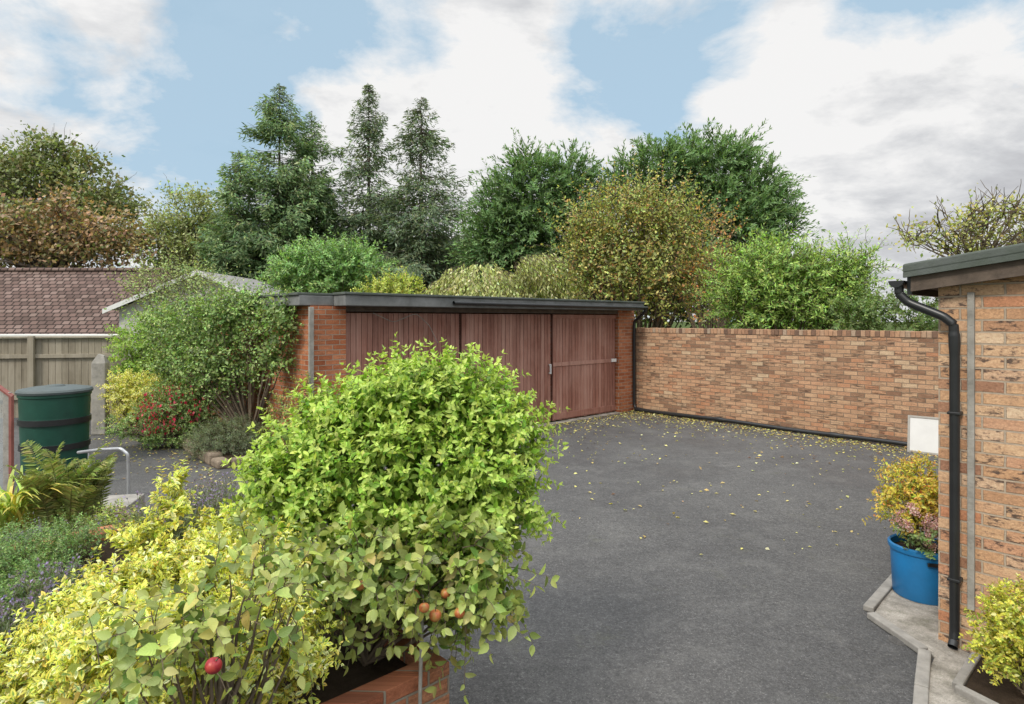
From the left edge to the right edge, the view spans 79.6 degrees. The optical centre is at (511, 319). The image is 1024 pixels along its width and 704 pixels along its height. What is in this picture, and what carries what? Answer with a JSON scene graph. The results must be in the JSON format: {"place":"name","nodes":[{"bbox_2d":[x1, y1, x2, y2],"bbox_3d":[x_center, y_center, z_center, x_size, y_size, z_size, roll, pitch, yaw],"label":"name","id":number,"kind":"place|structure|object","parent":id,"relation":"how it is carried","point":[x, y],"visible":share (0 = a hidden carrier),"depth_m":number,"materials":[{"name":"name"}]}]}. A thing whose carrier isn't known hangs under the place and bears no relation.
{"place":"outdoors","nodes":[
{"label":"outdoors","id":0,"kind":"place"},
{"bbox_2d":[102,269,279,366],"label":"gabled wing","id":1,"kind":"structure","parent":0,"point":[116,306],"depth_m":19.50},
{"bbox_2d":[0,410,970,703],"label":"driveway","id":2,"kind":"structure","parent":0,"point":[692,602],"depth_m":5.15,"materials":[{"name":"grey asphalt"}]},
{"bbox_2d":[0,385,13,496],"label":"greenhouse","id":3,"kind":"object","parent":2,"relation":"on","point":[7,447],"visible":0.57,"depth_m":7.15,"materials":[{"name":"red paint"}]},
{"bbox_2d":[14,384,93,473],"bbox_3d":[-6.468,1.510,8.698,0.900,1.180,0.900,0,0,0],"label":"water butt","id":4,"kind":"object","parent":2,"relation":"on","point":[52,417],"visible":0.88,"depth_m":8.39,"materials":[{"name":"green plastic"}]},
{"bbox_2d":[0,336,127,417],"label":"wooden fence","id":5,"kind":"object","parent":2,"relation":"on","point":[30,361],"visible":0.56,"depth_m":12.71,"materials":[{"name":"grey wood"}]},
{"bbox_2d":[91,354,109,434],"bbox_3d":[-7.523,1.366,11.228,0.240,1.467,0.180,0,0,-10],"label":"gate post","id":6,"kind":"object","parent":2,"relation":"on","point":[100,364],"visible":0.95,"depth_m":11.15,"materials":[{"name":"grey concrete"}]},
{"bbox_2d":[77,447,129,493],"bbox_3d":[-4.566,1.748,6.823,0.839,0.703,0.087,0,0,22],"label":"handrail","id":7,"kind":"object","parent":2,"relation":"on","point":[121,449],"visible":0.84,"depth_m":6.70,"materials":[{"name":"metal"}]},
{"bbox_2d":[64,494,144,532],"bbox_3d":[-3.956,1.930,5.976,0.520,0.340,0.520,0,0,-12],"label":"concrete step","id":8,"kind":"object","parent":2,"relation":"on","point":[132,499],"visible":0.19,"depth_m":6.04,"materials":[{"name":"concrete"}]},
{"bbox_2d":[96,366,175,432],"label":"variegated shrub","id":9,"kind":"object","parent":2,"relation":"on","point":[123,394],"visible":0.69,"depth_m":10.96,"materials":[{"name":"yellow plant"}]},
{"bbox_2d":[142,422,286,468],"bbox_3d":[-5.936,1.995,11.324,1.073,0.209,6.748,0,0,-42],"label":"stone edging","id":10,"kind":"object","parent":2,"relation":"on","point":[214,458],"visible":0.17,"depth_m":8.81,"materials":[{"name":"stone"}]},
{"bbox_2d":[153,408,287,460],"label":"border soil","id":11,"kind":"structure","parent":2,"relation":"on","point":[229,455],"depth_m":9.64,"materials":[{"name":"brown soil"}]},
{"bbox_2d":[104,301,187,404],"bbox_3d":[-7.207,0.823,12.312,1.915,2.463,1.602,0,0,0],"label":"climbing shrub","id":12,"kind":"object","parent":11,"relation":"on","point":[131,361],"visible":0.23,"depth_m":12.02,"materials":[{"name":"green plant"}]},
{"bbox_2d":[96,412,201,449],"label":"border plant","id":13,"kind":"object","parent":11,"relation":"on","point":[154,438],"visible":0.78,"depth_m":9.89,"materials":[{"name":"green plant"}]},
{"bbox_2d":[105,238,244,413],"bbox_3d":[-6.838,0.171,12.592,3.036,3.627,2.008,0,0,22],"label":"rambling rose","id":14,"kind":"object","parent":11,"relation":"on","point":[194,285],"visible":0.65,"depth_m":12.44,"materials":[{"name":"green plant"}]},
{"bbox_2d":[126,378,231,447],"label":"fuchsia bush","id":15,"kind":"object","parent":11,"relation":"on","point":[160,410],"visible":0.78,"depth_m":9.89,"materials":[{"name":"green plant"}]},
{"bbox_2d":[104,265,303,439],"bbox_3d":[-4.950,0.551,10.124,4.460,2.900,2.016,0,0,20],"label":"apple tree","id":16,"kind":"object","parent":11,"relation":"on","point":[217,369],"visible":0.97,"depth_m":9.80,"materials":[{"name":"green plant"}]},
{"bbox_2d":[177,409,273,460],"bbox_3d":[-4.227,1.798,9.214,1.556,0.876,0.942,0,0,0],"label":"lavender mound","id":17,"kind":"object","parent":11,"relation":"on","point":[239,437],"visible":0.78,"depth_m":9.08,"materials":[{"name":"green plant"}]},
{"bbox_2d":[1,505,448,703],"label":"raised bed","id":18,"kind":"object","parent":2,"relation":"on","point":[394,679],"visible":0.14,"depth_m":2.79,"materials":[{"name":"brick"}]},
{"bbox_2d":[0,579,58,662],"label":"lavender plant","id":19,"kind":"object","parent":18,"relation":"on","point":[10,623],"visible":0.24,"depth_m":2.99,"materials":[{"name":"green plant"}]},
{"bbox_2d":[0,504,117,640],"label":"thyme cover","id":20,"kind":"object","parent":18,"relation":"on","point":[11,553],"visible":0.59,"depth_m":3.83,"materials":[{"name":"green plant"}]},
{"bbox_2d":[0,457,118,533],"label":"crocosmia plant","id":21,"kind":"object","parent":18,"relation":"on","point":[12,505],"visible":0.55,"depth_m":4.80,"materials":[{"name":"plant"}]},
{"bbox_2d":[5,440,114,531],"bbox_3d":[-3.611,1.334,4.864,0.718,0.693,0.650,0,0,-10],"label":"fern","id":22,"kind":"object","parent":18,"relation":"on","point":[72,499],"visible":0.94,"depth_m":4.81,"materials":[{"name":"green plant"}]},
{"bbox_2d":[1,546,128,628],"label":"lavender plant","id":23,"kind":"object","parent":18,"relation":"on","point":[50,583],"visible":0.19,"depth_m":3.28,"materials":[{"name":"plant"}]},
{"bbox_2d":[40,452,116,521],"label":"fern","id":24,"kind":"object","parent":18,"relation":"on","point":[99,481],"visible":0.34,"depth_m":5.24,"materials":[{"name":"green plant"}]},
{"bbox_2d":[74,497,154,543],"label":"yellow green plant","id":25,"kind":"object","parent":18,"relation":"on","point":[121,518],"visible":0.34,"depth_m":4.79,"materials":[{"name":"plant"}]},
{"bbox_2d":[64,474,274,554],"bbox_3d":[-2.360,1.455,4.567,1.383,0.541,0.869,0,0,0],"label":"lavender plant","id":26,"kind":"object","parent":18,"relation":"on","point":[195,506],"visible":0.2,"depth_m":4.55,"materials":[{"name":"plant"}]},
{"bbox_2d":[0,507,348,703],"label":"variegated euonymus","id":27,"kind":"object","parent":18,"relation":"on","point":[57,645],"visible":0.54,"depth_m":2.25,"materials":[{"name":"yellow plant"}]},
{"bbox_2d":[88,460,268,566],"bbox_3d":[-1.505,1.152,2.859,0.759,0.959,0.406,0,0,0],"label":"variegated euonymus","id":28,"kind":"object","parent":18,"relation":"on","point":[125,542],"visible":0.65,"depth_m":2.85,"materials":[{"name":"yellow plant"}]},
{"bbox_2d":[58,499,355,703],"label":"apple bush","id":29,"kind":"object","parent":18,"relation":"in","point":[197,635],"visible":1,"depth_m":1.88,"materials":[{"name":"green plant"}]},
{"bbox_2d":[205,657,222,674],"bbox_3d":[-0.729,0.843,1.500,0.039,0.043,0.040,0,0,-1],"label":"apple","id":30,"kind":"object","parent":29,"relation":"hanging from","point":[213,665],"visible":1,"depth_m":1.49,"materials":[{"name":"red food"}]},
{"bbox_2d":[169,470,267,519],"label":"lavender plant","id":31,"kind":"object","parent":18,"relation":"on","point":[225,489],"visible":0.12,"depth_m":5.01,"materials":[{"name":"plant"}]},
{"bbox_2d":[211,332,568,655],"bbox_3d":[-0.609,0.859,3.239,1.852,1.582,1.098,0,0,0],"label":"honeysuckle bush","id":32,"kind":"object","parent":18,"relation":"on","point":[347,448],"visible":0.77,"depth_m":3.05,"materials":[{"name":"green plant"}]},
{"bbox_2d":[223,501,559,703],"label":"apple bush","id":33,"kind":"object","parent":18,"relation":"on","point":[395,602],"visible":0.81,"depth_m":2.69,"materials":[{"name":"green plant"}]},
{"bbox_2d":[356,580,364,590],"bbox_3d":[-0.644,1.121,2.600,0.045,0.050,0.045,-10,3,39],"label":"apple","id":34,"kind":"object","parent":33,"relation":"hanging from","point":[360,587],"visible":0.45,"depth_m":2.58,"materials":[{"name":"brown food"}]},
{"bbox_2d":[419,600,429,612],"bbox_3d":[-0.365,1.191,2.552,0.045,0.051,0.045,-11,-16,13],"label":"apple","id":35,"kind":"object","parent":33,"relation":"hanging from","point":[424,607],"visible":1,"depth_m":2.54,"materials":[{"name":"food"}]},
{"bbox_2d":[429,607,441,621],"bbox_3d":[-0.324,1.246,2.600,0.054,0.060,0.054,7,3,35],"label":"apple","id":36,"kind":"object","parent":33,"relation":"hanging from","point":[435,614],"visible":1,"depth_m":2.58,"materials":[{"name":"food"}]},
{"bbox_2d":[441,585,450,598],"bbox_3d":[-0.291,1.198,2.700,0.047,0.053,0.047,-2,0,-41],"label":"apple","id":37,"kind":"object","parent":33,"relation":"hanging from","point":[445,594],"visible":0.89,"depth_m":2.68,"materials":[{"name":"food"}]},
{"bbox_2d":[454,608,464,617],"bbox_3d":[-0.224,1.246,2.621,0.046,0.053,0.047,3,-9,-4],"label":"apple","id":38,"kind":"object","parent":33,"relation":"hanging from","point":[457,614],"visible":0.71,"depth_m":2.60,"materials":[{"name":"food"}]},
{"bbox_2d":[255,371,325,444],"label":"pier shrub","id":39,"kind":"object","parent":2,"relation":"on","point":[284,411],"visible":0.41,"depth_m":8.77,"materials":[{"name":"green plant"}]},
{"bbox_2d":[418,594,423,703],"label":"metal post","id":40,"kind":"object","parent":2,"relation":"on","point":[420,675],"visible":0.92,"depth_m":2.68,"materials":[{"name":"grey metal"}]},
{"bbox_2d":[89,410,936,554],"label":"fallen leaves","id":41,"kind":"object","parent":2,"relation":"on","point":[713,422],"visible":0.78,"depth_m":10.48,"materials":[{"name":"yellow plant"}]},
{"bbox_2d":[634,407,906,445],"bbox_3d":[4.992,2.040,11.608,0.127,0.115,6.482,0,0,-42],"label":"drainage pipe","id":42,"kind":"object","parent":2,"relation":"on","point":[831,434],"visible":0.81,"depth_m":11.51,"materials":[{"name":"black plastic"}]},
{"bbox_2d":[636,328,937,441],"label":"brick wall","id":43,"kind":"structure","parent":2,"relation":"on","point":[876,384],"depth_m":11.46,"materials":[{"name":"brown brick"}]},
{"bbox_2d":[863,574,891,611],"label":"kerb","id":44,"kind":"structure","parent":2,"relation":"on","point":[877,598],"depth_m":4.55,"materials":[{"name":"concrete"}]},
{"bbox_2d":[888,635,905,645],"bbox_3d":[2.523,2.088,4.000,0.130,0.012,0.130,0,0,0],"label":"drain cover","id":45,"kind":"object","parent":2,"relation":"on","point":[894,639],"visible":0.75,"depth_m":3.98,"materials":[{"name":"metal"}]},
{"bbox_2d":[867,612,931,703],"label":"kerb","id":46,"kind":"structure","parent":2,"relation":"on","point":[922,680],"depth_m":3.75,"materials":[{"name":"concrete"}]},
{"bbox_2d":[907,415,937,454],"bbox_3d":[6.529,1.814,9.585,0.600,0.579,0.120,0,0,40],"label":"white board","id":47,"kind":"object","parent":2,"relation":"on","point":[922,435],"visible":0.59,"depth_m":9.64,"materials":[{"name":"paint"}]},
{"bbox_2d":[952,652,998,703],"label":"kerb","id":48,"kind":"structure","parent":2,"relation":"on","point":[962,678],"depth_m":3.45,"materials":[{"name":"concrete"}]},
{"bbox_2d":[965,653,1023,703],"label":"soil bed","id":49,"kind":"object","parent":2,"relation":"on","point":[1006,691],"visible":0.55,"depth_m":3.43,"materials":[{"name":"brown soil"}]},
{"bbox_2d":[958,573,1023,694],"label":"euonymus shrub","id":50,"kind":"object","parent":49,"relation":"on","point":[997,634],"visible":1,"depth_m":3.29,"materials":[{"name":"yellow plant"}]},
{"bbox_2d":[0,0,1023,321],"label":"sky","id":51,"kind":"structure","parent":0,"point":[892,107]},
{"bbox_2d":[88,322,937,426],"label":"ground","id":52,"kind":"structure","parent":0,"point":[889,326],"depth_m":158.60,"materials":[{"name":"green plant"}]},
{"bbox_2d":[0,120,156,251],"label":"oak tree","id":53,"kind":"object","parent":52,"relation":"on","point":[32,168],"visible":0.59,"depth_m":32.23,"materials":[{"name":"green plant"}]},
{"bbox_2d":[0,268,173,379],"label":"bungalow","id":54,"kind":"object","parent":52,"relation":"on","point":[54,301],"visible":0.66,"depth_m":22.36,"materials":[{"name":"tile"}]},
{"bbox_2d":[0,181,180,267],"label":"chestnut tree","id":55,"kind":"object","parent":52,"relation":"on","point":[37,241],"visible":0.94,"depth_m":27.59,"materials":[{"name":"brown plant"}]},
{"bbox_2d":[128,174,232,277],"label":"ash tree","id":56,"kind":"object","parent":52,"relation":"on","point":[184,224],"visible":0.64,"depth_m":28.39,"materials":[{"name":"green plant"}]},
{"bbox_2d":[178,151,275,286],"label":"spruce tree","id":57,"kind":"object","parent":52,"relation":"on","point":[216,250],"visible":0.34,"depth_m":26.25,"materials":[{"name":"green plant"}]},
{"bbox_2d":[197,83,348,289],"bbox_3d":[-10.565,-4.310,28.143,8.689,12.819,8.126,0,0,0],"label":"spruce tree","id":58,"kind":"object","parent":52,"relation":"on","point":[270,128],"visible":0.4,"depth_m":27.13,"materials":[{"name":"green plant"}]},
{"bbox_2d":[267,111,363,291],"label":"spruce tree","id":59,"kind":"object","parent":52,"relation":"on","point":[325,151],"visible":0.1,"depth_m":28.49,"materials":[{"name":"green plant"}]},
{"bbox_2d":[255,225,398,293],"bbox_3d":[-5.549,-0.326,18.628,4.434,4.873,2.709,0,0,0],"label":"shrub behind garage","id":60,"kind":"object","parent":52,"relation":"on","point":[313,273],"visible":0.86,"depth_m":18.09,"materials":[{"name":"green plant"}]},
{"bbox_2d":[321,83,417,291],"bbox_3d":[-6.751,-4.469,29.107,7.038,13.296,7.277,0,0,0],"label":"spruce tree","id":61,"kind":"object","parent":52,"relation":"on","point":[368,170],"visible":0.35,"depth_m":28.55,"materials":[{"name":"green plant"}]},
{"bbox_2d":[350,266,426,293],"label":"golden shrub","id":62,"kind":"object","parent":52,"relation":"on","point":[397,287],"visible":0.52,"depth_m":17.32,"materials":[{"name":"plant"}]},
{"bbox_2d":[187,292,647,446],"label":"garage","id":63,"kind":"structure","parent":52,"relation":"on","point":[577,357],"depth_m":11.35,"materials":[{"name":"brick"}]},
{"bbox_2d":[346,313,458,404],"bbox_3d":[-1.759,0.985,10.138,2.192,2.170,0.055,0,0,-42],"label":"door","id":64,"kind":"structure","parent":63,"relation":"in","point":[365,332],"depth_m":9.97,"materials":[{"name":"brown wood"}]},
{"bbox_2d":[460,314,550,422],"bbox_3d":[-0.052,0.985,11.656,2.262,2.170,0.110,0,0,-42],"label":"door","id":65,"kind":"structure","parent":63,"relation":"in","point":[525,339],"depth_m":11.82,"materials":[{"name":"brown wood"}]},
{"bbox_2d":[551,314,615,420],"bbox_3d":[1.569,0.985,13.151,2.030,2.170,0.085,0,0,-42],"label":"door","id":66,"kind":"structure","parent":63,"relation":"in","point":[583,359],"depth_m":13.08,"materials":[{"name":"brown wood"}]},
{"bbox_2d":[358,97,484,293],"bbox_3d":[-4.490,-3.829,28.003,8.338,12.647,8.124,0,0,32],"label":"spruce tree","id":67,"kind":"object","parent":52,"relation":"on","point":[428,241],"visible":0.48,"depth_m":27.45,"materials":[{"name":"green plant"}]},
{"bbox_2d":[421,250,592,299],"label":"shrub","id":68,"kind":"object","parent":52,"relation":"on","point":[538,281],"visible":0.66,"depth_m":19.74,"materials":[{"name":"green plant"}]},
{"bbox_2d":[136,207,889,329],"bbox_3d":[-0.375,-1.710,30.735,38.492,8.003,7.175,0,0,0],"label":"hedge tree","id":69,"kind":"object","parent":52,"relation":"on","point":[622,253],"visible":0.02,"depth_m":30.16,"materials":[{"name":"green plant"}]},
{"bbox_2d":[435,128,623,296],"bbox_3d":[0.982,-2.750,25.136,7.310,9.745,6.081,0,0,-35],"label":"leyland cypress","id":70,"kind":"object","parent":52,"relation":"on","point":[504,213],"visible":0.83,"depth_m":24.18,"materials":[{"name":"green plant"}]},
{"bbox_2d":[525,145,735,327],"bbox_3d":[3.588,-1.428,18.041,5.303,7.095,5.368,0,0,-44],"label":"autumn hornbeam","id":71,"kind":"object","parent":52,"relation":"on","point":[637,218],"visible":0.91,"depth_m":17.53,"materials":[{"name":"green plant"}]},
{"bbox_2d":[587,117,825,328],"bbox_3d":[7.365,-3.019,25.006,9.912,10.301,6.388,0,0,0],"label":"leyland cypress","id":72,"kind":"object","parent":52,"relation":"on","point":[761,202],"visible":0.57,"depth_m":24.07,"materials":[{"name":"green plant"}]},
{"bbox_2d":[666,190,751,328],"bbox_3d":[5.334,-0.628,16.390,2.299,5.463,2.274,0,0,0],"label":"russet shrub","id":73,"kind":"object","parent":52,"relation":"on","point":[730,235],"visible":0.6,"depth_m":16.44,"materials":[{"name":"green plant"}]},
{"bbox_2d":[682,208,930,329],"bbox_3d":[6.512,-0.175,14.020,4.909,4.579,3.196,0,0,0],"label":"elder bush","id":74,"kind":"object","parent":52,"relation":"on","point":[767,284],"visible":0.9,"depth_m":13.61,"materials":[{"name":"green plant"}]},
{"bbox_2d":[810,279,937,330],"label":"bush","id":75,"kind":"object","parent":52,"relation":"on","point":[920,319],"visible":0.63,"depth_m":12.89,"materials":[{"name":"green plant"}]},
{"bbox_2d":[878,181,1023,258],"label":"sparse apple tree","id":76,"kind":"object","parent":52,"relation":"on","point":[973,232],"visible":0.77,"depth_m":16.86,"materials":[{"name":"green plant"}]},
{"bbox_2d":[875,589,975,703],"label":"concrete path","id":77,"kind":"structure","parent":0,"point":[917,621],"depth_m":3.97,"materials":[{"name":"grey concrete"}]},
{"bbox_2d":[887,533,937,605],"bbox_3d":[3.100,1.883,4.639,0.450,0.390,0.453,0,0,0],"label":"blue planter","id":78,"kind":"object","parent":77,"relation":"on","point":[914,572],"visible":0.5,"depth_m":4.51,"materials":[{"name":"plastic"}]},
{"bbox_2d":[862,450,937,548],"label":"potted shrub","id":79,"kind":"object","parent":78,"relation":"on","point":[909,488],"visible":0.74,"depth_m":4.55,"materials":[{"name":"yellow plant"}]},
{"bbox_2d":[885,501,937,559],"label":"sedum plant","id":80,"kind":"object","parent":78,"relation":"in","point":[927,538],"visible":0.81,"depth_m":4.41,"materials":[{"name":"pink plant"}]},
{"bbox_2d":[888,243,1023,661],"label":"brick outbuilding","id":81,"kind":"structure","parent":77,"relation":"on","point":[978,313],"depth_m":3.83,"materials":[{"name":"orange brick"}]}
]}

